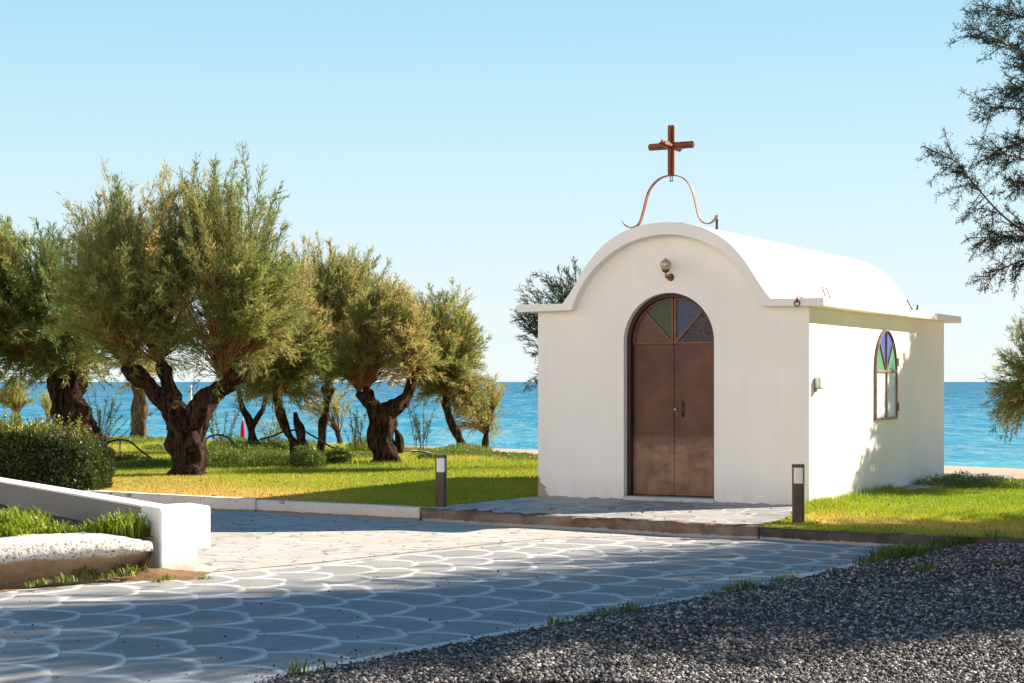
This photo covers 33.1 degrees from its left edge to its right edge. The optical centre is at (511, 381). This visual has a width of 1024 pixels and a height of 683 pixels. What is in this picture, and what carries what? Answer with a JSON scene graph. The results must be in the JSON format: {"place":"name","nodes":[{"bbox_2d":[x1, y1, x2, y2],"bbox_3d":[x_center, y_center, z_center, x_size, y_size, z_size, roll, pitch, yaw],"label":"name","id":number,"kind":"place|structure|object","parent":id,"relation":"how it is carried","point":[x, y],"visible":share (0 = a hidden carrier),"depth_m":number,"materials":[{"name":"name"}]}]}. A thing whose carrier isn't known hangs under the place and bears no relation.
{"place":"outdoors","nodes":[
{"label":"outdoors","id":0,"kind":"place"},
{"bbox_2d":[0,504,153,537],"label":"planter soil","id":1,"kind":"structure","parent":0,"point":[59,518],"depth_m":15.19,"materials":[{"name":"brown soil"}]},
{"bbox_2d":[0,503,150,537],"bbox_3d":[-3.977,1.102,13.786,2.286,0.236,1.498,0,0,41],"label":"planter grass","id":2,"kind":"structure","parent":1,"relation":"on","point":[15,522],"depth_m":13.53,"materials":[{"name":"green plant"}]},
{"bbox_2d":[4,510,706,591],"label":"stone paving","id":3,"kind":"structure","parent":0,"point":[245,541],"depth_m":16.81,"materials":[{"name":"beige stone"}]},
{"bbox_2d":[0,477,209,570],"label":"garden wall","id":4,"kind":"structure","parent":3,"relation":"on","point":[180,532],"depth_m":13.81,"materials":[{"name":"white paint"}]},
{"bbox_2d":[0,568,210,591],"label":"dirt strip","id":5,"kind":"object","parent":3,"relation":"on","point":[18,583],"visible":0.8,"depth_m":13.01,"materials":[{"name":"soil"}]},
{"bbox_2d":[0,531,153,579],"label":"planter border","id":6,"kind":"object","parent":5,"relation":"on","point":[29,556],"visible":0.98,"depth_m":12.81,"materials":[{"name":"stone"}]},
{"bbox_2d":[23,562,212,586],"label":"dirt weeds","id":7,"kind":"object","parent":5,"relation":"on","point":[85,571],"visible":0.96,"depth_m":12.90,"materials":[{"name":"green plant"}]},
{"bbox_2d":[87,490,261,511],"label":"kerb","id":8,"kind":"structure","parent":3,"relation":"on","point":[240,504],"depth_m":20.48,"materials":[{"name":"white concrete"}]},
{"bbox_2d":[256,499,427,520],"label":"kerb","id":9,"kind":"structure","parent":3,"relation":"on","point":[399,512],"depth_m":19.47,"materials":[{"name":"white concrete"}]},
{"bbox_2d":[206,536,625,572],"bbox_3d":[-0.811,1.516,15.391,4.888,0.001,0.380,0,0,-42],"label":"paving joint","id":10,"kind":"object","parent":3,"relation":"on","point":[400,553],"visible":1,"depth_m":15.11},
{"bbox_2d":[421,508,764,538],"bbox_3d":[0.722,1.472,17.770,4.055,0.196,0.362,0,0,34],"label":"stone step","id":11,"kind":"object","parent":3,"relation":"on","point":[476,516],"visible":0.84,"depth_m":17.59,"materials":[{"name":"stone"}]},
{"bbox_2d":[760,527,1023,547],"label":"dark kerb","id":12,"kind":"structure","parent":3,"relation":"on","point":[834,537],"depth_m":15.96,"materials":[{"name":"stone"}]},
{"bbox_2d":[0,538,920,682],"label":"painted walk","id":13,"kind":"structure","parent":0,"point":[99,617],"depth_m":11.77,"materials":[{"name":"stone"}]},
{"bbox_2d":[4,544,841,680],"bbox_3d":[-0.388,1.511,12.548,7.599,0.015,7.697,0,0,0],"label":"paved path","id":14,"kind":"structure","parent":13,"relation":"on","point":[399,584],"depth_m":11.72,"materials":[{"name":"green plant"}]},
{"bbox_2d":[0,382,1023,468],"bbox_3d":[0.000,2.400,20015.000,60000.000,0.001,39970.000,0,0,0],"label":"sea","id":15,"kind":"structure","parent":0,"point":[969,441],"depth_m":109.66,"materials":[{"name":"liquid"}]},
{"bbox_2d":[0,0,1023,381],"label":"sky","id":16,"kind":"structure","parent":0,"point":[486,145],"materials":[{"name":"blue"}]},
{"bbox_2d":[44,436,1023,538],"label":"lawn","id":17,"kind":"structure","parent":0,"point":[915,532],"depth_m":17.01,"materials":[{"name":"green plant"}]},
{"bbox_2d":[0,409,24,424],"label":"sapling","id":18,"kind":"object","parent":17,"relation":"on","point":[9,419],"visible":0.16,"depth_m":36.06,"materials":[{"name":"green plant"}]},
{"bbox_2d":[0,372,37,421],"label":"tamarisk shrub","id":19,"kind":"object","parent":17,"relation":"on","point":[16,398],"visible":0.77,"depth_m":43.86,"materials":[{"name":"green plant"}]},
{"bbox_2d":[34,388,51,423],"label":"tamarisk shrub","id":20,"kind":"object","parent":17,"relation":"on","point":[46,404],"visible":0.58,"depth_m":40.86,"materials":[{"name":"green plant"}]},
{"bbox_2d":[0,411,116,490],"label":"clipped hedge","id":21,"kind":"object","parent":17,"relation":"on","point":[63,456],"visible":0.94,"depth_m":21.53,"materials":[{"name":"green plant"}]},
{"bbox_2d":[0,214,118,441],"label":"tamarisk tree","id":22,"kind":"object","parent":17,"relation":"on","point":[25,301],"visible":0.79,"depth_m":28.55,"materials":[{"name":"green plant"}]},
{"bbox_2d":[85,388,158,445],"bbox_3d":[-7.543,0.751,33.107,1.825,1.303,0.703,0,0,-7],"label":"sapling","id":23,"kind":"object","parent":17,"relation":"on","point":[108,419],"visible":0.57,"depth_m":32.99,"materials":[{"name":"green plant"}]},
{"bbox_2d":[106,439,151,457],"bbox_3d":[-6.692,1.246,30.271,1.556,0.485,0.278,0,0,11],"label":"irrigation hose","id":24,"kind":"object","parent":17,"relation":"on","point":[137,447],"visible":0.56,"depth_m":30.29,"materials":[{"name":"black rubber"}]},
{"bbox_2d":[109,349,179,437],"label":"tamarisk tree","id":25,"kind":"object","parent":17,"relation":"on","point":[139,398],"visible":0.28,"depth_m":42.86,"materials":[{"name":"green plant"}]},
{"bbox_2d":[31,141,320,475],"bbox_3d":[-4.969,-1.056,25.723,4.245,5.129,3.119,0,0,0],"label":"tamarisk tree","id":26,"kind":"object","parent":17,"relation":"on","point":[157,271],"visible":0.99,"depth_m":25.34,"materials":[{"name":"green plant"}]},
{"bbox_2d":[191,395,239,445],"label":"sapling","id":27,"kind":"object","parent":17,"relation":"on","point":[216,424],"visible":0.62,"depth_m":34.03,"materials":[{"name":"green plant"}]},
{"bbox_2d":[207,434,236,447],"bbox_3d":[-5.671,1.218,33.200,0.937,0.430,0.034,0,0,0],"label":"irrigation hose","id":28,"kind":"object","parent":17,"relation":"on","point":[231,441],"visible":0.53,"depth_m":33.19,"materials":[{"name":"black rubber"}]},
{"bbox_2d":[209,378,271,446],"bbox_3d":[-4.884,-0.286,33.956,2.244,3.420,1.968,0,0,0],"label":"tamarisk tree","id":29,"kind":"object","parent":17,"relation":"on","point":[251,422],"visible":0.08,"depth_m":33.95,"materials":[{"name":"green plant"}]},
{"bbox_2d":[240,418,244,437],"bbox_3d":[-6.255,1.390,40.000,0.120,1.096,0.120,0,0,0],"label":"closed parasol","id":30,"kind":"object","parent":17,"relation":"on","point":[242,431],"visible":0.66,"depth_m":39.96,"materials":[{"name":"red fabric"}]},
{"bbox_2d":[257,406,291,440],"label":"sapling","id":31,"kind":"object","parent":17,"relation":"on","point":[278,428],"visible":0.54,"depth_m":36.03,"materials":[{"name":"green plant"}]},
{"bbox_2d":[229,244,348,466],"bbox_3d":[-3.725,-0.415,28.560,2.048,3.809,2.279,0,0,0],"label":"tamarisk tree","id":32,"kind":"object","parent":17,"relation":"on","point":[291,380],"visible":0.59,"depth_m":28.30,"materials":[{"name":"green plant"}]},
{"bbox_2d":[260,429,333,448],"bbox_3d":[-3.688,1.089,31.000,1.699,0.481,0.034,0,0,0],"label":"irrigation hose","id":33,"kind":"object","parent":17,"relation":"on","point":[315,437],"visible":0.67,"depth_m":30.99,"materials":[{"name":"black rubber"}]},
{"bbox_2d":[289,443,326,467],"bbox_3d":[-3.307,1.207,27.825,0.687,0.450,0.780,0,0,0],"label":"weed clump","id":34,"kind":"object","parent":17,"relation":"on","point":[304,457],"visible":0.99,"depth_m":27.66,"materials":[{"name":"green plant"}]},
{"bbox_2d":[106,433,537,468],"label":"long grass","id":35,"kind":"structure","parent":17,"relation":"on","point":[266,447],"depth_m":31.13,"materials":[{"name":"green plant"}]},
{"bbox_2d":[299,385,356,443],"bbox_3d":[-4.068,0.778,38.038,1.326,1.428,1.040,0,0,0],"label":"tamarisk shrub","id":36,"kind":"object","parent":17,"relation":"on","point":[334,424],"visible":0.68,"depth_m":37.96,"materials":[{"name":"green plant"}]},
{"bbox_2d":[323,445,352,463],"bbox_3d":[-3.001,1.254,29.558,0.589,0.382,0.793,0,0,0],"label":"weed clump","id":37,"kind":"object","parent":17,"relation":"on","point":[337,453],"visible":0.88,"depth_m":29.40,"materials":[{"name":"green plant"}]},
{"bbox_2d":[286,230,392,451],"bbox_3d":[-3.236,-0.672,31.534,2.691,4.194,2.246,0,0,0],"label":"tamarisk tree","id":38,"kind":"object","parent":17,"relation":"on","point":[335,284],"visible":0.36,"depth_m":31.13,"materials":[{"name":"green plant"}]},
{"bbox_2d":[331,405,367,450],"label":"sapling","id":39,"kind":"object","parent":17,"relation":"on","point":[354,435],"visible":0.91,"depth_m":33.97,"materials":[{"name":"green plant"}]},
{"bbox_2d":[323,270,456,463],"bbox_3d":[-2.088,-0.257,29.411,2.426,3.461,2.120,0,0,0],"label":"tamarisk tree","id":40,"kind":"object","parent":17,"relation":"on","point":[389,323],"visible":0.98,"depth_m":29.18,"materials":[{"name":"green plant"}]},
{"bbox_2d":[398,450,432,453],"bbox_3d":[-1.734,1.272,30.449,0.226,0.145,1.394,0,0,30],"label":"irrigation hose","id":41,"kind":"object","parent":17,"relation":"on","point":[416,451],"visible":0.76,"depth_m":30.64,"materials":[{"name":"black rubber"}]},
{"bbox_2d":[407,402,434,448],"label":"sapling","id":42,"kind":"object","parent":17,"relation":"on","point":[416,424],"visible":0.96,"depth_m":35.00,"materials":[{"name":"green plant"}]},
{"bbox_2d":[416,452,438,459],"bbox_3d":[-1.490,1.340,30.867,0.479,0.226,0.764,0,0,0],"label":"weed clump","id":43,"kind":"object","parent":17,"relation":"on","point":[425,455],"visible":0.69,"depth_m":30.66,"materials":[{"name":"green plant"}]},
{"bbox_2d":[397,276,497,447],"bbox_3d":[-1.427,-0.351,34.949,2.350,3.634,2.018,0,0,0],"label":"tamarisk tree","id":44,"kind":"object","parent":17,"relation":"on","point":[456,340],"visible":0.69,"depth_m":34.71,"materials":[{"name":"green plant"}]},
{"bbox_2d":[444,370,508,448],"bbox_3d":[-0.725,0.588,35.539,1.393,1.758,1.073,0,0,0],"label":"tamarisk shrub","id":45,"kind":"object","parent":17,"relation":"on","point":[482,424],"visible":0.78,"depth_m":35.39,"materials":[{"name":"green plant"}]},
{"bbox_2d":[509,256,583,395],"bbox_3d":[1.121,-0.323,28.358,2.380,3.573,2.144,0,0,0],"label":"tamarisk tree","id":46,"kind":"object","parent":17,"relation":"on","point":[561,296],"visible":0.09,"depth_m":28.24,"materials":[{"name":"green plant"}]},
{"bbox_2d":[114,462,1023,523],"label":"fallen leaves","id":47,"kind":"object","parent":17,"relation":"on","point":[518,495],"visible":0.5,"depth_m":21.03,"materials":[{"name":"brown plant"}]},
{"bbox_2d":[429,497,804,524],"bbox_3d":[1.430,1.394,18.991,4.031,0.001,2.820,0,0,34],"label":"flagstone apron","id":48,"kind":"object","parent":17,"relation":"on","point":[727,513],"visible":0.82,"depth_m":18.80,"materials":[{"name":"stone"}]},
{"bbox_2d":[432,455,448,507],"bbox_3d":[-0.790,1.111,19.134,0.170,0.597,0.150,0,0,7],"label":"bollard light","id":49,"kind":"object","parent":48,"relation":"on","point":[440,481],"visible":0.98,"depth_m":19.09,"materials":[{"name":"metal"}]},
{"bbox_2d":[791,464,805,523],"bbox_3d":[2.829,1.111,17.014,0.170,0.597,0.150,0,0,6],"label":"bollard light","id":50,"kind":"object","parent":17,"relation":"on","point":[798,476],"visible":0.99,"depth_m":16.97,"materials":[{"name":"metal"}]},
{"bbox_2d":[761,493,847,525],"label":"wall foot grass","id":51,"kind":"structure","parent":17,"relation":"on","point":[780,522],"depth_m":16.95,"materials":[{"name":"green plant"}]},
{"bbox_2d":[915,0,1023,299],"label":"tamarisk tree","id":52,"kind":"object","parent":17,"relation":"on","point":[1013,238],"visible":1,"depth_m":14.21,"materials":[{"name":"green plant"}]},
{"bbox_2d":[220,541,1023,682],"bbox_3d":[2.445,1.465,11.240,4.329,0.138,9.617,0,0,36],"label":"gravel","id":53,"kind":"structure","parent":0,"point":[941,625],"depth_m":9.63,"materials":[{"name":"grey gravel"}]},
{"bbox_2d":[279,529,1009,675],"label":"grass","id":54,"kind":"structure","parent":53,"relation":"on","point":[901,551],"depth_m":13.63,"materials":[{"name":"green plant"}]},
{"bbox_2d":[328,443,1023,479],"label":"beach","id":55,"kind":"structure","parent":0,"point":[1017,473],"depth_m":39.20,"materials":[{"name":"beige sand"}]},
{"bbox_2d":[189,385,191,400],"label":"beach pole","id":56,"kind":"object","parent":55,"relation":"on","point":[190,396],"visible":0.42,"depth_m":49.97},
{"bbox_2d":[912,469,1023,489],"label":"sand weeds","id":57,"kind":"object","parent":55,"relation":"on","point":[974,482],"visible":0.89,"depth_m":22.96,"materials":[{"name":"green plant"}]},
{"bbox_2d":[978,307,1023,444],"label":"tamarisk tree","id":58,"kind":"object","parent":55,"relation":"on","point":[1011,401],"visible":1,"depth_m":30.95,"materials":[{"name":"green plant"}]},
{"bbox_2d":[517,218,960,504],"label":"chapel","id":59,"kind":"structure","parent":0,"point":[693,381],"depth_m":20.37,"materials":[{"name":"white paint"}]},
{"bbox_2d":[633,297,673,494],"bbox_3d":[1.681,0.173,20.389,0.533,2.331,0.046,0,0,28],"label":"door leaf","id":60,"kind":"structure","parent":59,"relation":"in","point":[653,337],"depth_m":20.37,"materials":[{"name":"brown paint"}]},
{"bbox_2d":[660,257,673,280],"bbox_3d":[1.802,-1.310,20.003,0.132,0.272,0.211,0,0,28],"label":"wall lamp","id":61,"kind":"object","parent":59,"relation":"attached to","point":[665,264],"visible":1,"depth_m":19.93,"materials":[{"name":"white metal"}]},
{"bbox_2d":[622,125,717,227],"bbox_3d":[1.841,-2.408,20.115,1.117,1.182,0.544,0,0,5],"label":"cross","id":62,"kind":"object","parent":59,"relation":"on","point":[671,145],"visible":0.99,"depth_m":20.09,"materials":[{"name":"orange metal"}]},
{"bbox_2d":[674,297,712,496],"bbox_3d":[2.136,0.173,20.128,0.519,2.331,0.076,0,0,28],"label":"door leaf","id":63,"kind":"structure","parent":59,"relation":"in","point":[693,334],"depth_m":20.14,"materials":[{"name":"brown paint"}]},
{"bbox_2d":[814,377,824,391],"bbox_3d":[3.472,0.030,19.463,0.100,0.170,0.104,0,0,28],"label":"wall floodlight","id":64,"kind":"object","parent":59,"relation":"attached to","point":[818,382],"depth_m":19.43,"materials":[{"name":"grey plastic"}]},
{"bbox_2d":[874,330,898,419],"bbox_3d":[4.789,-0.091,22.018,0.055,1.149,0.998,0,0,28],"label":"window","id":65,"kind":"structure","parent":59,"relation":"in","point":[886,362],"depth_m":21.99,"materials":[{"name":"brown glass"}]},
{"bbox_2d":[894,474,1012,489],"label":"grass","id":66,"kind":"structure","parent":0,"point":[918,486],"depth_m":23.14,"materials":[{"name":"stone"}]}
]}

